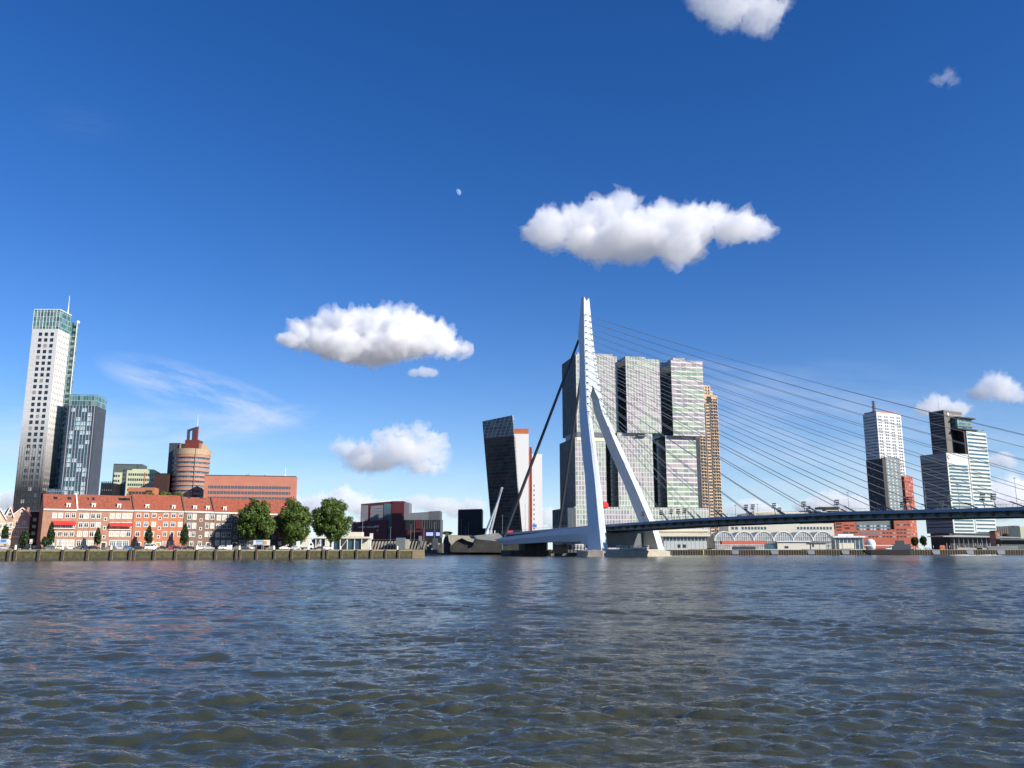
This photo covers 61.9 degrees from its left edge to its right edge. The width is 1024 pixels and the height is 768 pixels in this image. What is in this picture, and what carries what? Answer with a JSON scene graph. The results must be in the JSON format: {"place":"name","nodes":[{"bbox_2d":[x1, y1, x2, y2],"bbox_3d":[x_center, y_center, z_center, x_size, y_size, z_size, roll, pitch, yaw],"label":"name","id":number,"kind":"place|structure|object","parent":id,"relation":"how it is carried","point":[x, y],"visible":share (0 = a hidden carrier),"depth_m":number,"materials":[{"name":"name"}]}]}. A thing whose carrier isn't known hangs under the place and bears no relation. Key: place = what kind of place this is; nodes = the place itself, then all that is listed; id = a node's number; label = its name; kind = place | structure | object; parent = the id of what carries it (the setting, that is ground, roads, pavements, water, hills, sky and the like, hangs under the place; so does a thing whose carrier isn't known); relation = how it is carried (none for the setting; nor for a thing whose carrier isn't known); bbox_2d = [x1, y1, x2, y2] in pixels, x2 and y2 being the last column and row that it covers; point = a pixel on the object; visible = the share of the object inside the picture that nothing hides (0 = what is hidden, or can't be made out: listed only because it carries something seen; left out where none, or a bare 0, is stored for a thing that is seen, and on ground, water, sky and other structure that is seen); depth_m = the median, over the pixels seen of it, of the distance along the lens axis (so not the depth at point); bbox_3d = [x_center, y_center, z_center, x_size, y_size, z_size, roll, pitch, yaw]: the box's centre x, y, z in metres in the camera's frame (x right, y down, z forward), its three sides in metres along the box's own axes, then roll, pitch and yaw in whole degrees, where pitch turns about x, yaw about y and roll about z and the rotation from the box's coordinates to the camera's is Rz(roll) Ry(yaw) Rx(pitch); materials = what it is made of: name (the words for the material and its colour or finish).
{"place":"outdoors","nodes":[
{"label":"outdoors","id":0,"kind":"place"},
{"bbox_2d":[0,508,6,544],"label":"gabled house","id":1,"kind":"structure","parent":0,"point":[3,518],"depth_m":299.25,"materials":[{"name":"beige brick"}]},
{"bbox_2d":[2,507,14,546],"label":"gabled house","id":2,"kind":"structure","parent":0,"point":[9,514],"depth_m":305.00,"materials":[{"name":"beige brick"}]},
{"bbox_2d":[10,507,30,546],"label":"gabled house","id":3,"kind":"structure","parent":0,"point":[21,521],"depth_m":313.05,"materials":[{"name":"beige brick"}]},
{"bbox_2d":[13,296,79,513],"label":"skyscraper","id":4,"kind":"structure","parent":0,"point":[50,374],"depth_m":575.50,"materials":[{"name":"stone"}]},
{"bbox_2d":[47,394,106,494],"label":"office tower","id":5,"kind":"structure","parent":0,"point":[82,448],"depth_m":571.36,"materials":[{"name":"grey glass"}]},
{"bbox_2d":[74,494,134,548],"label":"brick house","id":6,"kind":"structure","parent":0,"point":[110,517],"depth_m":315.35,"materials":[{"name":"brick"}]},
{"bbox_2d":[109,540,115,545],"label":"window","id":7,"kind":"structure","parent":6,"relation":"in","point":[112,542],"depth_m":315.10,"materials":[{"name":"white glass"}]},
{"bbox_2d":[116,540,122,545],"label":"window","id":8,"kind":"structure","parent":6,"relation":"in","point":[118,542],"depth_m":316.26,"materials":[{"name":"white glass"}]},
{"bbox_2d":[122,540,128,545],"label":"window","id":9,"kind":"structure","parent":6,"relation":"in","point":[125,542],"depth_m":317.53,"materials":[{"name":"white glass"}]},
{"bbox_2d":[100,481,120,495],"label":"dark block","id":10,"kind":"structure","parent":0,"point":[110,488],"depth_m":468.36,"materials":[{"name":"black concrete"}]},
{"bbox_2d":[112,464,146,495],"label":"apartment tower","id":11,"kind":"structure","parent":0,"point":[119,473],"depth_m":500.05,"materials":[{"name":"concrete"}]},
{"bbox_2d":[125,469,159,495],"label":"apartment tower","id":12,"kind":"structure","parent":0,"point":[139,477],"depth_m":480.19,"materials":[{"name":"beige concrete"}]},
{"bbox_2d":[127,487,158,495],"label":"red block","id":13,"kind":"structure","parent":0,"point":[138,490],"depth_m":438.38,"materials":[{"name":"orange brick"}]},
{"bbox_2d":[131,494,184,546],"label":"brick house","id":14,"kind":"structure","parent":0,"point":[162,516],"depth_m":326.09,"materials":[{"name":"brick"}]},
{"bbox_2d":[167,422,210,497],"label":"round tower","id":15,"kind":"structure","parent":0,"point":[188,467],"depth_m":472.32,"materials":[{"name":"brown brick"}]},
{"bbox_2d":[211,498,252,548],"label":"brick house","id":16,"kind":"structure","parent":0,"point":[225,520],"depth_m":340.42,"materials":[{"name":"brown tile"}]},
{"bbox_2d":[203,467,296,499],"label":"long office block","id":17,"kind":"structure","parent":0,"point":[284,487],"depth_m":457.37,"materials":[{"name":"red brick"}]},
{"bbox_2d":[251,499,295,548],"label":"brick house","id":18,"kind":"structure","parent":0,"point":[276,540],"depth_m":351.21,"materials":[{"name":"red tile"}]},
{"bbox_2d":[310,536,328,547],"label":"pavilion","id":19,"kind":"structure","parent":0,"point":[319,541],"depth_m":388.96,"materials":[{"name":"white paint"}]},
{"bbox_2d":[396,538,405,548],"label":"service block","id":20,"kind":"structure","parent":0,"point":[400,543],"depth_m":485.71,"materials":[{"name":"grey concrete"}]},
{"bbox_2d":[426,532,433,542],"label":"lit kiosk","id":21,"kind":"object","parent":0,"point":[429,537],"visible":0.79,"depth_m":551.33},
{"bbox_2d":[448,535,478,544],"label":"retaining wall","id":22,"kind":"structure","parent":0,"point":[452,539],"depth_m":600.29,"materials":[{"name":"concrete"}]},
{"bbox_2d":[458,509,489,534],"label":"black block","id":23,"kind":"structure","parent":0,"point":[473,518],"depth_m":750.70,"materials":[{"name":"glass"}]},
{"bbox_2d":[0,555,1023,767],"bbox_3d":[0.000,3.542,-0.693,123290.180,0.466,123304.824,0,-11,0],"label":"water","id":24,"kind":"structure","parent":0,"point":[716,661],"depth_m":27.62,"materials":[{"name":"blue liquid"}]},
{"bbox_2d":[501,543,563,555],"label":"tail pier","id":25,"kind":"structure","parent":24,"relation":"in","point":[535,549],"depth_m":494.63,"materials":[{"name":"concrete"}]},
{"bbox_2d":[551,544,567,552],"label":"sunlit abutment","id":26,"kind":"object","parent":25,"relation":"on","point":[561,548],"visible":0.82,"depth_m":490.85,"materials":[{"name":"concrete"}]},
{"bbox_2d":[566,545,584,555],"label":"timber dolphin","id":27,"kind":"object","parent":24,"relation":"in","point":[571,554],"visible":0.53,"depth_m":477.51,"materials":[{"name":"wood"}]},
{"bbox_2d":[575,545,671,556],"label":"pier","id":28,"kind":"structure","parent":24,"relation":"in","point":[627,552],"depth_m":437.47,"materials":[{"name":"concrete"}]},
{"bbox_2d":[495,297,1023,549],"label":"cable stayed bridge","id":29,"kind":"structure","parent":28,"relation":"on","point":[597,532],"depth_m":441.43,"materials":[{"name":"metal"}]},
{"bbox_2d":[979,494,984,507],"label":"floodlight mast","id":30,"kind":"object","parent":29,"relation":"on","point":[982,496],"visible":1,"depth_m":315.33,"materials":[{"name":"metal"}]},
{"bbox_2d":[862,535,913,554],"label":"moored ship","id":31,"kind":"object","parent":24,"relation":"on","point":[900,548],"visible":1,"depth_m":578.51,"materials":[{"name":"metal"}]},
{"bbox_2d":[0,0,1023,549],"label":"sky","id":32,"kind":"structure","parent":0,"point":[338,241],"materials":[{"name":"blue"}]},
{"bbox_2d":[482,415,542,536],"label":"leaning tower","id":33,"kind":"structure","parent":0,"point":[508,454],"depth_m":618.90,"materials":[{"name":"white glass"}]},
{"bbox_2d":[425,550,669,554],"bbox_3d":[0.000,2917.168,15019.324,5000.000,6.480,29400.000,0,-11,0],"label":"ground","id":34,"kind":"structure","parent":0,"point":[461,553],"depth_m":621.76,"materials":[{"name":"grey concrete"}]},
{"bbox_2d":[351,501,442,542],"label":"theatre","id":35,"kind":"structure","parent":34,"relation":"on","point":[379,520],"depth_m":680.08,"materials":[{"name":"stone"}]},
{"bbox_2d":[425,543,443,552],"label":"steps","id":36,"kind":"structure","parent":34,"relation":"on","point":[440,548],"depth_m":530.24,"materials":[{"name":"concrete"}]},
{"bbox_2d":[471,552,500,554],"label":"embankment wall","id":37,"kind":"structure","parent":34,"relation":"on","point":[483,553],"depth_m":616.58,"materials":[{"name":"concrete"}]},
{"bbox_2d":[447,535,547,552],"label":"bascule abutment","id":38,"kind":"object","parent":34,"relation":"on","point":[461,545],"visible":0.39,"depth_m":601.20,"materials":[{"name":"concrete"}]},
{"bbox_2d":[443,533,450,551],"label":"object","id":39,"kind":"structure","parent":38,"relation":"on","point":[446,544],"depth_m":611.43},
{"bbox_2d":[469,533,501,540],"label":"lift bridge deck","id":40,"kind":"structure","parent":38,"relation":"on","point":[492,537],"depth_m":536.56,"materials":[{"name":"metal"}]},
{"bbox_2d":[483,487,502,540],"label":"bascule mast","id":41,"kind":"object","parent":40,"relation":"on","point":[489,523],"visible":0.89,"depth_m":549.35,"materials":[{"name":"white metal"}]},
{"bbox_2d":[658,529,713,548],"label":"terminal shed","id":42,"kind":"structure","parent":34,"relation":"on","point":[687,539],"depth_m":602.19,"materials":[{"name":"white concrete"}]},
{"bbox_2d":[732,546,755,549],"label":"equipment row","id":43,"kind":"object","parent":34,"relation":"on","point":[743,547],"visible":1,"depth_m":591.64,"materials":[{"name":"metal"}]},
{"bbox_2d":[711,531,831,548],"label":"arched hall","id":44,"kind":"structure","parent":34,"relation":"on","point":[768,537],"depth_m":630.22,"materials":[{"name":"white paint"}]},
{"bbox_2d":[720,541,765,543],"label":"awning row","id":45,"kind":"object","parent":44,"relation":"attached to","point":[742,542],"visible":1,"depth_m":593.86,"materials":[{"name":"red fabric"}]},
{"bbox_2d":[719,511,834,535],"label":"warehouse","id":46,"kind":"structure","parent":34,"relation":"on","point":[809,528],"depth_m":662.90,"materials":[{"name":"white paint"}]},
{"bbox_2d":[764,541,810,548],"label":"ticket building","id":47,"kind":"structure","parent":34,"relation":"on","point":[791,545],"depth_m":594.58,"materials":[{"name":"white paint"}]},
{"bbox_2d":[808,542,827,548],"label":"site cabin","id":48,"kind":"object","parent":34,"relation":"on","point":[817,545],"visible":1,"depth_m":594.32,"materials":[{"name":"white metal"}]},
{"bbox_2d":[799,507,850,549],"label":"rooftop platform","id":49,"kind":"structure","parent":34,"relation":"on","point":[824,508],"depth_m":771.17,"materials":[{"name":"grey concrete"}]},
{"bbox_2d":[827,534,864,548],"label":"glass pavilion","id":50,"kind":"structure","parent":34,"relation":"on","point":[846,541],"depth_m":595.57,"materials":[{"name":"white glass"}]},
{"bbox_2d":[670,550,1022,554],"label":"quay wall","id":51,"kind":"structure","parent":34,"relation":"on","point":[672,552],"depth_m":588.21,"materials":[{"name":"concrete"}]},
{"bbox_2d":[834,520,910,548],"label":"brick block","id":52,"kind":"structure","parent":34,"relation":"on","point":[883,532],"depth_m":709.78,"materials":[{"name":"red brick"}]},
{"bbox_2d":[863,401,918,549],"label":"residential tower","id":53,"kind":"structure","parent":34,"relation":"on","point":[892,418],"depth_m":839.69,"materials":[{"name":"grey concrete"}]},
{"bbox_2d":[911,537,918,547],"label":"background tree","id":54,"kind":"object","parent":34,"relation":"on","point":[914,541],"visible":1,"depth_m":677.59,"materials":[{"name":"green plant"}]},
{"bbox_2d":[919,535,926,546],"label":"background tree","id":55,"kind":"object","parent":34,"relation":"on","point":[922,540],"visible":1,"depth_m":677.73,"materials":[{"name":"green plant"}]},
{"bbox_2d":[956,548,988,549],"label":"wall","id":56,"kind":"structure","parent":34,"relation":"on","point":[970,548],"depth_m":591.61,"materials":[{"name":"concrete"}]},
{"bbox_2d":[988,530,1000,545],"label":"old brick house","id":57,"kind":"structure","parent":34,"relation":"on","point":[994,534],"depth_m":691.00,"materials":[{"name":"brown brick"}]},
{"bbox_2d":[985,546,1018,549],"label":"covered stall","id":58,"kind":"object","parent":34,"relation":"on","point":[1002,547],"visible":1,"depth_m":591.74},
{"bbox_2d":[990,538,1023,549],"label":"covered terrace","id":59,"kind":"structure","parent":34,"relation":"on","point":[1010,541],"depth_m":633.05,"materials":[{"name":"stone"}]},
{"bbox_2d":[996,526,1018,544],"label":"apartment row","id":60,"kind":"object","parent":34,"relation":"on","point":[1002,529],"visible":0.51,"depth_m":887.23,"materials":[{"name":"grey concrete"}]},
{"bbox_2d":[1008,527,1023,544],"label":"apartment row","id":61,"kind":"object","parent":34,"relation":"on","point":[1016,531],"visible":0.4,"depth_m":853.97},
{"bbox_2d":[552,353,710,549],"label":"stacked towers","id":62,"kind":"structure","parent":0,"point":[616,498],"depth_m":659.56,"materials":[{"name":"glass"}]},
{"bbox_2d":[567,508,575,526],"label":"dark annex","id":63,"kind":"object","parent":62,"relation":"attached to","point":[570,511],"visible":0.57,"depth_m":624.96,"materials":[{"name":"concrete"}]},
{"bbox_2d":[696,385,723,549],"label":"residential tower","id":64,"kind":"structure","parent":0,"point":[710,493],"depth_m":798.22,"materials":[{"name":"beige concrete"}]},
{"bbox_2d":[865,539,875,549],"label":"white dome","id":65,"kind":"structure","parent":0,"point":[869,542],"depth_m":595.05,"materials":[{"name":"paint"}]},
{"bbox_2d":[920,396,1020,549],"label":"office tower","id":66,"kind":"structure","parent":0,"point":[962,533],"depth_m":754.68,"materials":[{"name":"grey stone"}]},
{"label":"road","id":67,"kind":"structure","parent":0,"visible":0},
{"bbox_2d":[16,543,32,548],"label":"parked van","id":68,"kind":"object","parent":67,"relation":"on","point":[25,547],"visible":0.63,"depth_m":287.66,"materials":[{"name":"black paint"}]},
{"bbox_2d":[42,545,54,548],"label":"parked car","id":69,"kind":"object","parent":67,"relation":"on","point":[50,547],"visible":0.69,"depth_m":291.80,"materials":[{"name":"teal paint"}]},
{"bbox_2d":[88,545,100,548],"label":"parked car","id":70,"kind":"object","parent":67,"relation":"on","point":[93,546],"visible":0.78,"depth_m":299.51,"materials":[{"name":"black paint"}]},
{"bbox_2d":[144,544,159,548],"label":"parked van","id":71,"kind":"object","parent":67,"relation":"on","point":[148,546],"visible":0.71,"depth_m":309.96,"materials":[{"name":"white paint"}]},
{"bbox_2d":[300,536,313,548],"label":"box truck","id":72,"kind":"object","parent":67,"relation":"on","point":[305,544],"visible":0.76,"depth_m":344.93,"materials":[{"name":"white paint"}]},
{"bbox_3d":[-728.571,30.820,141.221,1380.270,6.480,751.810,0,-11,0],"label":"ground","id":73,"kind":"structure","parent":0,"visible":0},
{"bbox_2d":[0,539,9,548],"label":"billboard","id":74,"kind":"object","parent":73,"relation":"on","point":[4,541],"visible":1,"depth_m":280.30,"materials":[{"name":"white paint"}]},
{"bbox_2d":[1,525,8,544],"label":"street tree","id":75,"kind":"object","parent":73,"relation":"on","point":[4,533],"visible":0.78,"depth_m":285.21,"materials":[{"name":"green plant"}]},
{"bbox_2d":[19,529,29,548],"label":"street tree","id":76,"kind":"object","parent":73,"relation":"on","point":[24,537],"visible":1,"depth_m":286.63,"materials":[{"name":"green plant"}]},
{"bbox_2d":[28,511,38,545],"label":"brick annex","id":77,"kind":"object","parent":73,"relation":"on","point":[33,524],"visible":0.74,"depth_m":314.08,"materials":[{"name":"brown brick"}]},
{"bbox_2d":[41,536,49,548],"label":"street tree","id":78,"kind":"object","parent":73,"relation":"on","point":[45,540],"visible":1,"depth_m":288.55,"materials":[{"name":"green plant"}]},
{"bbox_2d":[46,521,55,544],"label":"young tree","id":79,"kind":"object","parent":73,"relation":"on","point":[51,534],"visible":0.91,"depth_m":297.53,"materials":[{"name":"green plant"}]},
{"bbox_2d":[36,493,77,546],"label":"brick house","id":80,"kind":"structure","parent":73,"relation":"on","point":[59,511],"depth_m":307.06,"materials":[{"name":"brick"}]},
{"bbox_2d":[67,540,73,545],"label":"window","id":81,"kind":"structure","parent":80,"relation":"in","point":[70,542],"depth_m":307.24,"materials":[{"name":"white glass"}]},
{"bbox_2d":[94,527,101,545],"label":"young tree","id":82,"kind":"object","parent":73,"relation":"on","point":[97,537],"visible":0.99,"depth_m":305.85,"materials":[{"name":"green plant"}]},
{"bbox_2d":[144,525,152,543],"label":"young tree","id":83,"kind":"object","parent":73,"relation":"on","point":[148,537],"visible":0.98,"depth_m":315.52,"materials":[{"name":"green plant"}]},
{"bbox_2d":[153,473,171,494],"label":"brown slab","id":84,"kind":"structure","parent":73,"relation":"on","point":[162,482],"depth_m":468.94,"materials":[{"name":"brick"}]},
{"bbox_2d":[159,492,171,494],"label":"background tree","id":85,"kind":"object","parent":73,"relation":"on","point":[164,493],"visible":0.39,"depth_m":397.96,"materials":[{"name":"green plant"}]},
{"bbox_2d":[180,523,188,547],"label":"young tree","id":86,"kind":"object","parent":73,"relation":"on","point":[184,536],"visible":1,"depth_m":322.63,"materials":[{"name":"green plant"}]},
{"bbox_2d":[181,496,214,546],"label":"brick house","id":87,"kind":"structure","parent":73,"relation":"on","point":[199,515],"depth_m":334.26,"materials":[{"name":"beige brick"}]},
{"bbox_2d":[0,549,412,560],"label":"quay wall","id":88,"kind":"structure","parent":73,"relation":"on","point":[94,554],"depth_m":309.68,"materials":[{"name":"green concrete"}]},
{"bbox_2d":[6,550,10,560],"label":"fender post","id":89,"kind":"object","parent":88,"relation":"attached to","point":[8,555],"visible":0.64,"depth_m":276.98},
{"bbox_2d":[13,550,16,560],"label":"fender post","id":90,"kind":"object","parent":88,"relation":"attached to","point":[15,555],"visible":0.64,"depth_m":278.01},
{"bbox_2d":[36,550,40,560],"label":"fender post","id":91,"kind":"object","parent":88,"relation":"attached to","point":[38,555],"visible":0.64,"depth_m":281.77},
{"bbox_2d":[60,550,64,560],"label":"fender post","id":92,"kind":"object","parent":88,"relation":"attached to","point":[62,555],"visible":0.64,"depth_m":285.73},
{"bbox_2d":[85,550,88,559],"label":"fender post","id":93,"kind":"object","parent":88,"relation":"attached to","point":[87,555],"visible":0.64,"depth_m":289.99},
{"bbox_2d":[109,550,112,559],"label":"fender post","id":94,"kind":"object","parent":88,"relation":"attached to","point":[111,555],"visible":0.64,"depth_m":294.20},
{"bbox_2d":[128,550,131,559],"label":"fender post","id":95,"kind":"object","parent":88,"relation":"attached to","point":[129,554],"visible":0.64,"depth_m":297.61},
{"bbox_2d":[132,550,135,559],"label":"fender post","id":96,"kind":"object","parent":88,"relation":"attached to","point":[133,554],"visible":0.64,"depth_m":298.29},
{"bbox_2d":[152,550,155,559],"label":"fender post","id":97,"kind":"object","parent":88,"relation":"attached to","point":[153,554],"visible":0.64,"depth_m":302.01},
{"bbox_2d":[173,550,176,559],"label":"fender post","id":98,"kind":"object","parent":88,"relation":"attached to","point":[175,555],"visible":0.64,"depth_m":306.05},
{"bbox_2d":[195,550,198,559],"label":"fender post","id":99,"kind":"object","parent":88,"relation":"attached to","point":[196,554],"visible":0.64,"depth_m":310.36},
{"bbox_2d":[235,498,277,548],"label":"round tree","id":100,"kind":"object","parent":73,"relation":"on","point":[256,521],"visible":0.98,"depth_m":331.13,"materials":[{"name":"green plant"}]},
{"bbox_2d":[253,540,262,548],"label":"billboard","id":101,"kind":"object","parent":73,"relation":"on","point":[257,542],"visible":0.93,"depth_m":327.66,"materials":[{"name":"white paint"}]},
{"bbox_2d":[263,540,269,548],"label":"billboard","id":102,"kind":"object","parent":73,"relation":"on","point":[266,542],"visible":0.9,"depth_m":329.53,"materials":[{"name":"white paint"}]},
{"bbox_2d":[276,496,312,545],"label":"round tree","id":103,"kind":"object","parent":73,"relation":"on","point":[297,514],"visible":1,"depth_m":340.04,"materials":[{"name":"green plant"}]},
{"bbox_2d":[311,497,353,547],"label":"round tree","id":104,"kind":"object","parent":73,"relation":"on","point":[329,522],"visible":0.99,"depth_m":347.77,"materials":[{"name":"green plant"}]},
{"bbox_2d":[332,537,371,548],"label":"pavilion","id":105,"kind":"structure","parent":73,"relation":"on","point":[354,542],"depth_m":418.46,"materials":[{"name":"beige paint"}]},
{"bbox_2d":[347,532,363,536],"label":"roof box","id":106,"kind":"object","parent":105,"relation":"on","point":[355,534],"visible":0.93,"depth_m":425.59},
{"bbox_2d":[371,541,426,549],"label":"tribune","id":107,"kind":"object","parent":73,"relation":"on","point":[413,545],"visible":0.48,"depth_m":491.71,"materials":[{"name":"concrete"}]},
{"bbox_2d":[432,538,437,549],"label":"service block","id":108,"kind":"structure","parent":73,"relation":"on","point":[435,544],"depth_m":494.34,"materials":[{"name":"concrete"}]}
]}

